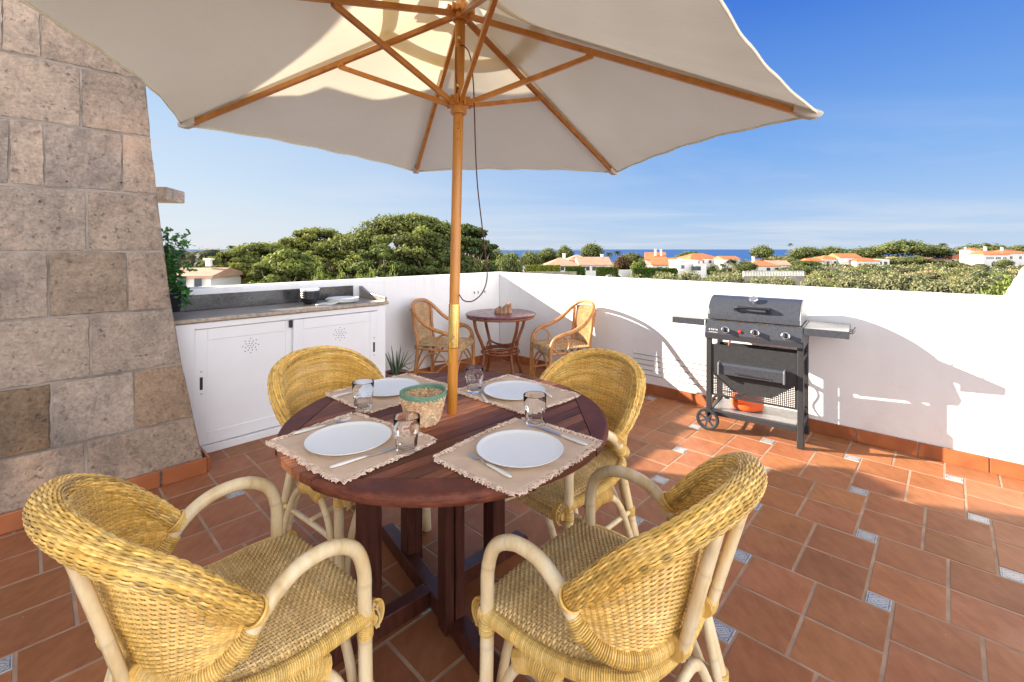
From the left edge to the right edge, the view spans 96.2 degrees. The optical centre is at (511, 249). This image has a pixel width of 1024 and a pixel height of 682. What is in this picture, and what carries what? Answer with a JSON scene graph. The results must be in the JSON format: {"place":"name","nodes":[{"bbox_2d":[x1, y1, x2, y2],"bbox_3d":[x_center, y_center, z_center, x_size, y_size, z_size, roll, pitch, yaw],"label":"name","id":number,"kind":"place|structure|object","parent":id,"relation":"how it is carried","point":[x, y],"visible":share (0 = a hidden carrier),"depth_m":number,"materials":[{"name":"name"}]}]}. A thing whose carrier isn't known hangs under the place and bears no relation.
{"place":"outdoors","nodes":[
{"label":"outdoors","id":0,"kind":"place"},
{"bbox_2d":[311,265,328,280],"bbox_3d":[-9.948,2.543,24.004,1.199,3.657,1.124,0,0,-11],"label":"bush","id":1,"kind":"object","parent":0,"point":[317,278],"visible":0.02,"depth_m":24.09,"materials":[{"name":"green plant"}]},
{"bbox_2d":[0,359,1023,681],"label":"floor","id":2,"kind":"structure","parent":0,"point":[428,649],"depth_m":2.02,"materials":[{"name":"tile"}]},
{"bbox_2d":[0,0,209,534],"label":"stone tower","id":3,"kind":"structure","parent":2,"relation":"on","point":[92,379],"depth_m":2.56,"materials":[{"name":"stone"}]},
{"bbox_2d":[156,187,184,203],"bbox_3d":[-3.123,-0.452,3.790,0.620,0.105,0.340,0,0,-15],"label":"stone ledge","id":4,"kind":"object","parent":3,"relation":"attached to","point":[167,195],"visible":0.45,"depth_m":3.78,"materials":[{"name":"stone"}]},
{"bbox_2d":[22,473,384,681],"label":"wicker armchair","id":5,"kind":"object","parent":2,"relation":"on","point":[154,609],"visible":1,"depth_m":1.01,"materials":[{"name":"wicker"}]},
{"bbox_2d":[173,285,388,452],"bbox_3d":[-2.088,0.862,3.406,0.520,1.036,2.347,0,0,44],"label":"cupboard","id":6,"kind":"object","parent":2,"relation":"on","point":[235,347],"visible":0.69,"depth_m":3.36,"materials":[{"name":"white paint"}]},
{"bbox_2d":[161,226,197,311],"bbox_3d":[-2.368,0.141,3.166,0.324,0.598,0.290,0,0,-23],"label":"potted plant","id":7,"kind":"object","parent":6,"relation":"on","point":[179,292],"visible":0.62,"depth_m":3.16,"materials":[{"name":"green plant"}]},
{"bbox_2d":[300,296,319,304],"bbox_3d":[-1.700,0.429,3.871,0.152,0.064,0.152,0,0,0],"label":"bowl","id":8,"kind":"object","parent":6,"relation":"on","point":[309,300],"visible":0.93,"depth_m":3.82,"materials":[{"name":"black ceramic"}]},
{"bbox_2d":[267,345,430,575],"bbox_3d":[-0.787,0.943,2.192,0.671,0.881,0.608,0,0,32],"label":"wicker armchair","id":9,"kind":"object","parent":2,"relation":"on","point":[286,394],"visible":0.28,"depth_m":2.20,"materials":[{"name":"wicker"}]},
{"bbox_2d":[385,346,415,377],"bbox_3d":[-1.075,1.144,4.426,0.314,0.472,0.247,0,0,0],"label":"potted aloe","id":10,"kind":"object","parent":2,"relation":"on","point":[397,369],"visible":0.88,"depth_m":4.40,"materials":[{"name":"plant"}]},
{"bbox_2d":[18,0,823,414],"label":"parasol","id":11,"kind":"object","parent":2,"relation":"on","point":[604,86],"visible":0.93,"depth_m":1.76,"materials":[{"name":"beige fabric"}]},
{"bbox_2d":[275,372,608,681],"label":"dining table","id":12,"kind":"object","parent":2,"relation":"on","point":[411,486],"visible":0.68,"depth_m":1.62,"materials":[{"name":"brown wood"}]},
{"bbox_2d":[265,412,437,483],"bbox_3d":[-0.526,0.623,1.495,0.461,0.011,0.376,0,0,36],"label":"placemat","id":13,"kind":"object","parent":12,"relation":"on","point":[290,445],"visible":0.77,"depth_m":1.40,"materials":[{"name":"beige fabric"}]},
{"bbox_2d":[293,417,350,433],"bbox_3d":[-0.663,0.619,1.614,0.199,0.011,0.021,0,0,-44],"label":"fork","id":14,"kind":"object","parent":13,"relation":"on","point":[316,427],"visible":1,"depth_m":1.60,"materials":[{"name":"metal"}]},
{"bbox_2d":[304,421,391,455],"bbox_3d":[-0.527,0.615,1.487,0.267,0.019,0.267,0,0,0],"label":"plate","id":15,"kind":"object","parent":13,"relation":"on","point":[347,438],"visible":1,"depth_m":1.49,"materials":[{"name":"white ceramic"}]},
{"bbox_2d":[329,446,395,467],"bbox_3d":[-0.438,0.620,1.376,0.213,0.009,0.018,0,0,-41],"label":"table knife","id":16,"kind":"object","parent":13,"relation":"on","point":[352,460],"visible":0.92,"depth_m":1.35,"materials":[{"name":"metal"}]},
{"bbox_2d":[393,411,419,454],"bbox_3d":[-0.325,0.570,1.418,0.082,0.110,0.082,0,0,-30],"label":"drinking glass","id":17,"kind":"object","parent":13,"relation":"on","point":[406,427],"visible":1,"depth_m":1.39,"materials":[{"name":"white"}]},
{"bbox_2d":[325,373,447,412],"bbox_3d":[-0.536,0.622,2.035,0.375,0.012,0.460,0,0,41],"label":"placemat","id":18,"kind":"object","parent":12,"relation":"on","point":[380,403],"visible":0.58,"depth_m":1.94,"materials":[{"name":"beige fabric"}]},
{"bbox_2d":[352,379,373,411],"bbox_3d":[-0.580,0.570,1.790,0.082,0.110,0.082,0,0,41],"label":"drinking glass","id":19,"kind":"object","parent":18,"relation":"on","point":[362,391],"visible":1,"depth_m":1.76,"materials":[{"name":"clear glass"}]},
{"bbox_2d":[373,378,419,396],"bbox_3d":[-0.545,0.615,2.035,0.267,0.019,0.267,0,0,0],"label":"plate","id":20,"kind":"object","parent":18,"relation":"on","point":[384,387],"visible":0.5,"depth_m":2.06,"materials":[{"name":"white ceramic"}]},
{"bbox_2d":[399,383,446,427],"bbox_3d":[-0.322,0.568,1.668,0.169,0.122,0.169,0,0,0],"label":"basket","id":21,"kind":"object","parent":12,"relation":"on","point":[428,408],"visible":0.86,"depth_m":1.62,"materials":[{"name":"wicker"}]},
{"bbox_2d":[433,417,602,496],"bbox_3d":[0.023,0.623,1.434,0.376,0.011,0.463,0,0,40],"label":"placemat","id":22,"kind":"object","parent":12,"relation":"on","point":[460,462],"visible":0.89,"depth_m":1.35,"materials":[{"name":"beige fabric"}]},
{"bbox_2d":[465,451,511,477],"bbox_3d":[-0.069,0.619,1.324,0.021,0.011,0.199,0,0,-42],"label":"fork","id":23,"kind":"object","parent":22,"relation":"on","point":[502,472],"visible":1,"depth_m":1.30,"materials":[{"name":"metal"}]},
{"bbox_2d":[476,430,563,467],"bbox_3d":[0.024,0.615,1.412,0.267,0.019,0.267,0,0,0],"label":"plate","id":24,"kind":"object","parent":22,"relation":"on","point":[519,448],"visible":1,"depth_m":1.41,"materials":[{"name":"white ceramic"}]},
{"bbox_2d":[523,391,545,427],"bbox_3d":[0.081,0.570,1.630,0.082,0.110,0.082,0,0,-13],"label":"drinking glass","id":25,"kind":"object","parent":22,"relation":"on","point":[534,403],"visible":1,"depth_m":1.60,"materials":[{"name":"clear glass"}]},
{"bbox_2d":[537,427,587,445],"bbox_3d":[0.164,0.620,1.531,0.018,0.009,0.213,0,0,-45],"label":"table knife","id":26,"kind":"object","parent":22,"relation":"on","point":[570,438],"visible":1,"depth_m":1.51,"materials":[{"name":"metal"}]},
{"bbox_2d":[457,374,580,413],"bbox_3d":[0.019,0.623,2.005,0.462,0.011,0.376,0,0,44],"label":"placemat","id":27,"kind":"object","parent":12,"relation":"on","point":[559,396],"visible":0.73,"depth_m":1.95,"materials":[{"name":"beige fabric"}]},
{"bbox_2d":[465,365,483,393],"bbox_3d":[-0.165,0.570,2.010,0.082,0.110,0.082,0,0,-9],"label":"drinking glass","id":28,"kind":"object","parent":27,"relation":"on","point":[474,374],"visible":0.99,"depth_m":1.98,"materials":[{"name":"clear glass"}]},
{"bbox_2d":[483,380,544,399],"bbox_3d":[0.010,0.615,1.990,0.267,0.019,0.267,0,0,0],"label":"plate","id":29,"kind":"object","parent":27,"relation":"on","point":[512,390],"visible":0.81,"depth_m":2.01,"materials":[{"name":"white ceramic"}]},
{"bbox_2d":[410,298,474,374],"bbox_3d":[-0.722,0.946,4.725,0.563,0.869,0.574,0,0,14],"label":"cane armchair","id":30,"kind":"object","parent":2,"relation":"on","point":[422,320],"visible":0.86,"depth_m":4.72,"materials":[{"name":"orange wicker"}]},
{"bbox_2d":[465,308,534,374],"bbox_3d":[-0.125,1.037,4.990,0.760,0.696,0.760,0,0,0],"label":"bistro table","id":31,"kind":"object","parent":2,"relation":"on","point":[490,315],"visible":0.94,"depth_m":4.84,"materials":[{"name":"red wicker"}]},
{"bbox_2d":[494,302,511,313],"bbox_3d":[-0.095,0.628,4.960,0.184,0.119,0.105,0,0,-9],"label":"driftwood ornament","id":32,"kind":"object","parent":31,"relation":"on","point":[506,308],"visible":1,"depth_m":4.93,"materials":[{"name":"brown wood"}]},
{"bbox_2d":[529,299,596,380],"bbox_3d":[0.522,0.946,4.607,0.563,0.869,0.574,0,0,-18],"label":"cane armchair","id":33,"kind":"object","parent":2,"relation":"on","point":[584,315],"visible":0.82,"depth_m":4.63,"materials":[{"name":"yellow wicker"}]},
{"bbox_2d":[505,348,645,538],"bbox_3d":[0.261,0.943,2.105,0.671,0.881,0.608,0,0,-40],"label":"wicker armchair","id":34,"kind":"object","parent":2,"relation":"on","point":[560,500],"visible":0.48,"depth_m":2.04,"materials":[{"name":"wicker"}]},
{"bbox_2d":[471,452,767,681],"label":"wicker armchair","id":35,"kind":"object","parent":2,"relation":"on","point":[600,585],"visible":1,"depth_m":1.04,"materials":[{"name":"wicker"}]},
{"bbox_2d":[672,294,855,449],"bbox_3d":[1.864,0.863,3.475,1.175,1.032,0.497,0,0,38],"label":"barbecue","id":36,"kind":"object","parent":2,"relation":"on","point":[769,373],"visible":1,"depth_m":3.35,"materials":[{"name":"black metal"}]},
{"bbox_2d":[731,392,763,411],"bbox_3d":[1.811,1.132,3.538,0.224,0.180,0.224,0,0,38],"label":"gas bottle","id":37,"kind":"object","parent":36,"relation":"on","point":[746,406],"visible":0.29,"depth_m":3.45,"materials":[{"name":"orange paint"}]},
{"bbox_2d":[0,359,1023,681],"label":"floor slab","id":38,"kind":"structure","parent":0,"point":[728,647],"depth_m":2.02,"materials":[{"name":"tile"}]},
{"bbox_2d":[189,272,504,373],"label":"parapet wall","id":39,"kind":"structure","parent":38,"relation":"on","point":[401,293],"depth_m":4.90,"materials":[{"name":"paint"}]},
{"bbox_2d":[499,267,1023,480],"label":"parapet wall","id":40,"kind":"structure","parent":38,"relation":"on","point":[937,376],"depth_m":3.24,"materials":[{"name":"paint"}]},
{"bbox_2d":[177,249,953,261],"bbox_3d":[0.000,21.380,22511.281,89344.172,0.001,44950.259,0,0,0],"label":"sea","id":41,"kind":"structure","parent":0,"point":[742,254],"depth_m":4309.90,"materials":[{"name":"liquid"}]},
{"bbox_2d":[146,0,1023,248],"label":"sky","id":42,"kind":"structure","parent":0,"point":[919,133],"materials":[{"name":"blue"}]},
{"bbox_2d":[611,261,945,283],"bbox_3d":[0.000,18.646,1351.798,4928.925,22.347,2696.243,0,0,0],"label":"ground","id":43,"kind":"structure","parent":0,"point":[936,280],"depth_m":139.70,"materials":[{"name":"green plant"}]},
{"bbox_2d":[177,258,243,286],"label":"house","id":44,"kind":"structure","parent":43,"relation":"on","point":[213,276],"depth_m":32.05,"materials":[{"name":"white paint"}]},
{"bbox_2d":[201,248,271,283],"bbox_3d":[-22.471,4.560,36.837,5.450,9.331,5.344,0,0,0],"label":"pine tree","id":45,"kind":"object","parent":43,"relation":"on","point":[231,258],"visible":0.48,"depth_m":36.06,"materials":[{"name":"green plant"}]},
{"bbox_2d":[232,241,303,277],"bbox_3d":[-25.127,4.177,45.635,8.522,9.984,8.700,0,0,0],"label":"pine tree","id":46,"kind":"object","parent":43,"relation":"on","point":[255,250],"visible":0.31,"depth_m":44.83,"materials":[{"name":"green plant"}]},
{"bbox_2d":[245,248,332,283],"bbox_3d":[-16.356,4.615,34.105,6.877,9.375,6.440,0,0,0],"label":"pine tree","id":47,"kind":"object","parent":43,"relation":"on","point":[290,265],"visible":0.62,"depth_m":32.85,"materials":[{"name":"green plant"}]},
{"bbox_2d":[261,227,338,270],"bbox_3d":[-22.581,3.231,51.965,10.464,11.854,10.353,0,0,22],"label":"pine tree","id":48,"kind":"object","parent":43,"relation":"on","point":[303,239],"visible":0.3,"depth_m":50.12,"materials":[{"name":"green plant"}]},
{"bbox_2d":[302,233,379,279],"bbox_3d":[-15.926,3.848,42.830,7.324,10.848,7.585,0,0,0],"label":"pine tree","id":49,"kind":"object","parent":43,"relation":"on","point":[321,254],"visible":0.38,"depth_m":41.18,"materials":[{"name":"green plant"}]},
{"bbox_2d":[171,246,548,278],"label":"woodland","id":50,"kind":"object","parent":43,"relation":"on","point":[193,258],"visible":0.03,"depth_m":248.82,"materials":[{"name":"green plant"}]},
{"bbox_2d":[347,243,417,278],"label":"pine tree","id":51,"kind":"object","parent":43,"relation":"on","point":[383,252],"visible":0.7,"depth_m":36.95,"materials":[{"name":"green plant"}]},
{"bbox_2d":[328,212,485,275],"bbox_3d":[-9.393,2.895,43.046,13.988,12.854,13.942,0,0,0],"label":"pine tree","id":52,"kind":"object","parent":43,"relation":"on","point":[410,230],"visible":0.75,"depth_m":40.11,"materials":[{"name":"green plant"}]},
{"bbox_2d":[403,238,475,275],"bbox_3d":[-6.301,4.221,39.970,6.276,10.310,6.729,0,0,0],"label":"pine tree","id":53,"kind":"object","parent":43,"relation":"on","point":[466,262],"visible":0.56,"depth_m":38.44,"materials":[{"name":"green plant"}]},
{"bbox_2d":[428,223,500,271],"bbox_3d":[-5.138,3.308,47.928,7.988,12.088,7.596,0,0,0],"label":"pine tree","id":54,"kind":"object","parent":43,"relation":"on","point":[472,243],"visible":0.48,"depth_m":46.90,"materials":[{"name":"green plant"}]},
{"bbox_2d":[481,248,502,271],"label":"tree","id":55,"kind":"object","parent":43,"relation":"on","point":[498,251],"visible":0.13,"depth_m":79.01,"materials":[{"name":"green plant"}]},
{"bbox_2d":[495,249,527,272],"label":"tree","id":56,"kind":"object","parent":43,"relation":"on","point":[507,262],"visible":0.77,"depth_m":73.80,"materials":[{"name":"green plant"}]},
{"bbox_2d":[519,249,542,266],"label":"tree","id":57,"kind":"object","parent":43,"relation":"on","point":[530,258],"visible":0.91,"depth_m":118.36,"materials":[{"name":"green plant"}]},
{"bbox_2d":[525,264,560,271],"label":"hedge","id":58,"kind":"object","parent":43,"relation":"on","point":[544,268],"visible":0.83,"depth_m":111.14,"materials":[{"name":"green plant"}]},
{"bbox_2d":[538,248,558,261],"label":"tree","id":59,"kind":"object","parent":43,"relation":"on","point":[547,254],"visible":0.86,"depth_m":167.62,"materials":[{"name":"green plant"}]},
{"bbox_2d":[522,272,576,274],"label":"garden wall","id":60,"kind":"structure","parent":43,"relation":"on","point":[563,273],"depth_m":103.80,"materials":[{"name":"paint"}]},
{"bbox_2d":[556,244,574,258],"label":"tree","id":61,"kind":"object","parent":43,"relation":"on","point":[567,250],"visible":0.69,"depth_m":158.59,"materials":[{"name":"green plant"}]},
{"bbox_2d":[565,266,585,275],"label":"hedge","id":62,"kind":"object","parent":43,"relation":"on","point":[581,270],"visible":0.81,"depth_m":107.14,"materials":[{"name":"green plant"}]},
{"bbox_2d":[543,253,612,275],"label":"house","id":63,"kind":"structure","parent":43,"relation":"on","point":[590,264],"depth_m":126.38,"materials":[{"name":"white paint"}]},
{"bbox_2d":[580,240,604,256],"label":"tree","id":64,"kind":"object","parent":43,"relation":"on","point":[591,250],"visible":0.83,"depth_m":147.94,"materials":[{"name":"green plant"}]},
{"bbox_2d":[596,266,618,276],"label":"hedge","id":65,"kind":"object","parent":43,"relation":"on","point":[602,271],"visible":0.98,"depth_m":107.14,"materials":[{"name":"green plant"}]},
{"bbox_2d":[614,255,634,269],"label":"bush","id":66,"kind":"object","parent":43,"relation":"on","point":[622,262],"visible":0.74,"depth_m":138.52,"materials":[{"name":"red plant"}]},
{"bbox_2d":[618,251,643,262],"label":"tree","id":67,"kind":"object","parent":43,"relation":"on","point":[633,256],"visible":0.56,"depth_m":158.19,"materials":[{"name":"green plant"}]},
{"bbox_2d":[629,257,647,270],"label":"bush","id":68,"kind":"object","parent":43,"relation":"on","point":[640,263],"visible":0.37,"depth_m":133.59,"materials":[{"name":"green plant"}]},
{"bbox_2d":[644,249,677,267],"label":"house","id":69,"kind":"structure","parent":43,"relation":"on","point":[655,259],"depth_m":152.98,"materials":[{"name":"white paint"}]},
{"bbox_2d":[659,273,679,279],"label":"bush","id":70,"kind":"object","parent":43,"relation":"on","point":[669,277],"visible":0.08,"depth_m":79.51,"materials":[{"name":"green plant"}]},
{"bbox_2d":[669,260,705,278],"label":"house","id":71,"kind":"structure","parent":43,"relation":"on","point":[685,265],"depth_m":121.84,"materials":[{"name":"white paint"}]},
{"bbox_2d":[676,270,701,280],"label":"bush","id":72,"kind":"object","parent":43,"relation":"on","point":[687,275],"visible":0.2,"depth_m":93.65,"materials":[{"name":"green plant"}]},
{"bbox_2d":[677,253,714,267],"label":"house","id":73,"kind":"structure","parent":43,"relation":"on","point":[706,259],"depth_m":195.44,"materials":[{"name":"white paint"}]},
{"bbox_2d":[709,273,738,282],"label":"bush","id":74,"kind":"object","parent":43,"relation":"on","point":[722,278],"visible":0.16,"depth_m":76.97,"materials":[{"name":"green plant"}]},
{"bbox_2d":[713,256,739,268],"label":"house","id":75,"kind":"structure","parent":43,"relation":"on","point":[720,259],"depth_m":187.92,"materials":[{"name":"white paint"}]},
{"bbox_2d":[724,259,742,273],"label":"palm tree","id":76,"kind":"object","parent":43,"relation":"on","point":[732,262],"visible":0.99,"depth_m":139.69,"materials":[{"name":"green plant"}]},
{"bbox_2d":[721,272,745,282],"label":"bush","id":77,"kind":"object","parent":43,"relation":"on","point":[738,277],"visible":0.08,"depth_m":91.23,"materials":[{"name":"green plant"}]},
{"bbox_2d":[734,260,759,271],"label":"tree","id":78,"kind":"object","parent":43,"relation":"on","point":[751,266],"visible":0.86,"depth_m":148.25,"materials":[{"name":"green plant"}]},
{"bbox_2d":[749,244,775,260],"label":"tree","id":79,"kind":"object","parent":43,"relation":"on","point":[762,251],"visible":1,"depth_m":228.13,"materials":[{"name":"green plant"}]},
{"bbox_2d":[747,276,783,284],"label":"bush","id":80,"kind":"object","parent":43,"relation":"on","point":[772,281],"visible":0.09,"depth_m":77.07,"materials":[{"name":"green plant"}]},
{"bbox_2d":[752,256,790,270],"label":"house","id":81,"kind":"structure","parent":43,"relation":"on","point":[769,265],"depth_m":168.08,"materials":[{"name":"white paint"}]},
{"bbox_2d":[743,271,804,285],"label":"railing","id":82,"kind":"object","parent":43,"relation":"on","point":[797,277],"visible":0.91,"depth_m":111.94,"materials":[{"name":"stone"}]},
{"bbox_2d":[773,276,799,285],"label":"bush","id":83,"kind":"object","parent":43,"relation":"on","point":[784,281],"visible":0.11,"depth_m":83.66,"materials":[{"name":"green plant"}]},
{"bbox_2d":[788,264,815,273],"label":"tree","id":84,"kind":"object","parent":43,"relation":"on","point":[801,268],"visible":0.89,"depth_m":148.46,"materials":[{"name":"green plant"}]},
{"bbox_2d":[784,245,824,258],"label":"tree","id":85,"kind":"object","parent":43,"relation":"on","point":[803,252],"visible":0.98,"depth_m":237.09,"materials":[{"name":"green plant"}]},
{"bbox_2d":[789,260,820,265],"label":"tree","id":86,"kind":"object","parent":43,"relation":"on","point":[807,262],"visible":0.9,"depth_m":187.58,"materials":[{"name":"green plant"}]},
{"bbox_2d":[798,277,829,286],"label":"bush","id":87,"kind":"object","parent":43,"relation":"on","point":[813,283],"visible":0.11,"depth_m":73.16,"materials":[{"name":"green plant"}]},
{"bbox_2d":[636,254,1023,291],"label":"scrubland","id":88,"kind":"structure","parent":43,"relation":"on","point":[925,271],"depth_m":155.22,"materials":[{"name":"green plant"}]},
{"bbox_2d":[632,267,677,277],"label":"hedge","id":89,"kind":"object","parent":88,"relation":"on","point":[647,272],"visible":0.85,"depth_m":111.14,"materials":[{"name":"green plant"}]},
{"bbox_2d":[816,246,849,255],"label":"tree","id":90,"kind":"object","parent":43,"relation":"on","point":[828,251],"visible":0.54,"depth_m":255.50,"materials":[{"name":"green plant"}]},
{"bbox_2d":[815,253,889,266],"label":"house","id":91,"kind":"structure","parent":43,"relation":"on","point":[847,258],"depth_m":210.15,"materials":[{"name":"white paint"}]},
{"bbox_2d":[834,275,879,289],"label":"bush","id":92,"kind":"object","parent":43,"relation":"on","point":[854,284],"visible":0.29,"depth_m":82.63,"materials":[{"name":"green plant"}]},
{"bbox_2d":[842,246,884,258],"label":"tree","id":93,"kind":"object","parent":43,"relation":"on","point":[867,252],"visible":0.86,"depth_m":245.21,"materials":[{"name":"green plant"}]},
{"bbox_2d":[872,271,922,290],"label":"bush","id":94,"kind":"object","parent":43,"relation":"on","point":[893,281],"visible":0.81,"depth_m":103.52,"materials":[{"name":"green plant"}]},
{"bbox_2d":[869,239,940,256],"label":"tree","id":95,"kind":"object","parent":43,"relation":"on","point":[905,246],"visible":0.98,"depth_m":234.89,"materials":[{"name":"green plant"}]},
{"bbox_2d":[890,256,938,263],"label":"tree","id":96,"kind":"object","parent":43,"relation":"on","point":[907,259],"visible":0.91,"depth_m":211.05,"materials":[{"name":"green plant"}]},
{"bbox_2d":[906,279,960,292],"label":"bush","id":97,"kind":"object","parent":43,"relation":"on","point":[940,286],"visible":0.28,"depth_m":80.60,"materials":[{"name":"green plant"}]},
{"bbox_2d":[918,244,958,258],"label":"tree","id":98,"kind":"object","parent":43,"relation":"on","point":[944,251],"visible":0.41,"depth_m":242.86,"materials":[{"name":"green plant"}]},
{"bbox_2d":[926,255,959,261],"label":"house","id":99,"kind":"structure","parent":43,"relation":"on","point":[954,258],"depth_m":246.10,"materials":[{"name":"orange paint"}]},
{"bbox_2d":[939,261,970,266],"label":"tree","id":100,"kind":"object","parent":43,"relation":"on","point":[954,263],"visible":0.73,"depth_m":202.49,"materials":[{"name":"green plant"}]},
{"bbox_2d":[953,275,999,294],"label":"bush","id":101,"kind":"object","parent":43,"relation":"on","point":[968,285],"visible":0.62,"depth_m":88.63,"materials":[{"name":"green plant"}]},
{"bbox_2d":[951,243,1021,254],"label":"tree","id":102,"kind":"object","parent":43,"relation":"on","point":[990,247],"visible":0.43,"depth_m":266.78,"materials":[{"name":"green plant"}]},
{"bbox_2d":[960,247,1023,267],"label":"villa","id":103,"kind":"object","parent":43,"relation":"on","point":[972,256],"visible":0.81,"depth_m":196.00,"materials":[{"name":"white paint"}]},
{"bbox_2d":[979,277,1011,294],"bbox_3d":[61.572,7.195,58.031,5.910,7.442,6.304,0,0,8],"label":"bush","id":104,"kind":"object","parent":43,"relation":"on","point":[998,290],"visible":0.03,"depth_m":58.70,"materials":[{"name":"green plant"}]},
{"bbox_2d":[993,258,1014,266],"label":"tree","id":105,"kind":"object","parent":43,"relation":"on","point":[1006,262],"visible":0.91,"depth_m":183.86,"materials":[{"name":"green plant"}]},
{"bbox_3d":[-1.471,0.452,3.999,0.267,0.018,0.267,0,0,0],"label":"plate","id":106,"kind":"object","parent":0,"visible":0},
{"bbox_2d":[326,298,357,301],"bbox_3d":[-1.473,0.444,3.995,0.267,0.018,0.267,0,0,0],"label":"plate","id":107,"kind":"object","parent":106,"relation":"on","point":[343,301],"visible":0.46,"depth_m":3.89,"materials":[{"name":"white ceramic"}]},
{"bbox_2d":[325,298,354,300],"bbox_3d":[-1.481,0.436,3.999,0.267,0.018,0.267,0,0,0],"label":"plate","id":108,"kind":"object","parent":107,"relation":"on","point":[339,300],"visible":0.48,"depth_m":3.90,"materials":[{"name":"white ceramic"}]},
{"bbox_2d":[327,296,358,299],"bbox_3d":[-1.469,0.429,4.002,0.267,0.018,0.267,0,0,0],"label":"plate","id":109,"kind":"object","parent":108,"relation":"on","point":[343,297],"visible":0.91,"depth_m":4.02,"materials":[{"name":"white ceramic"}]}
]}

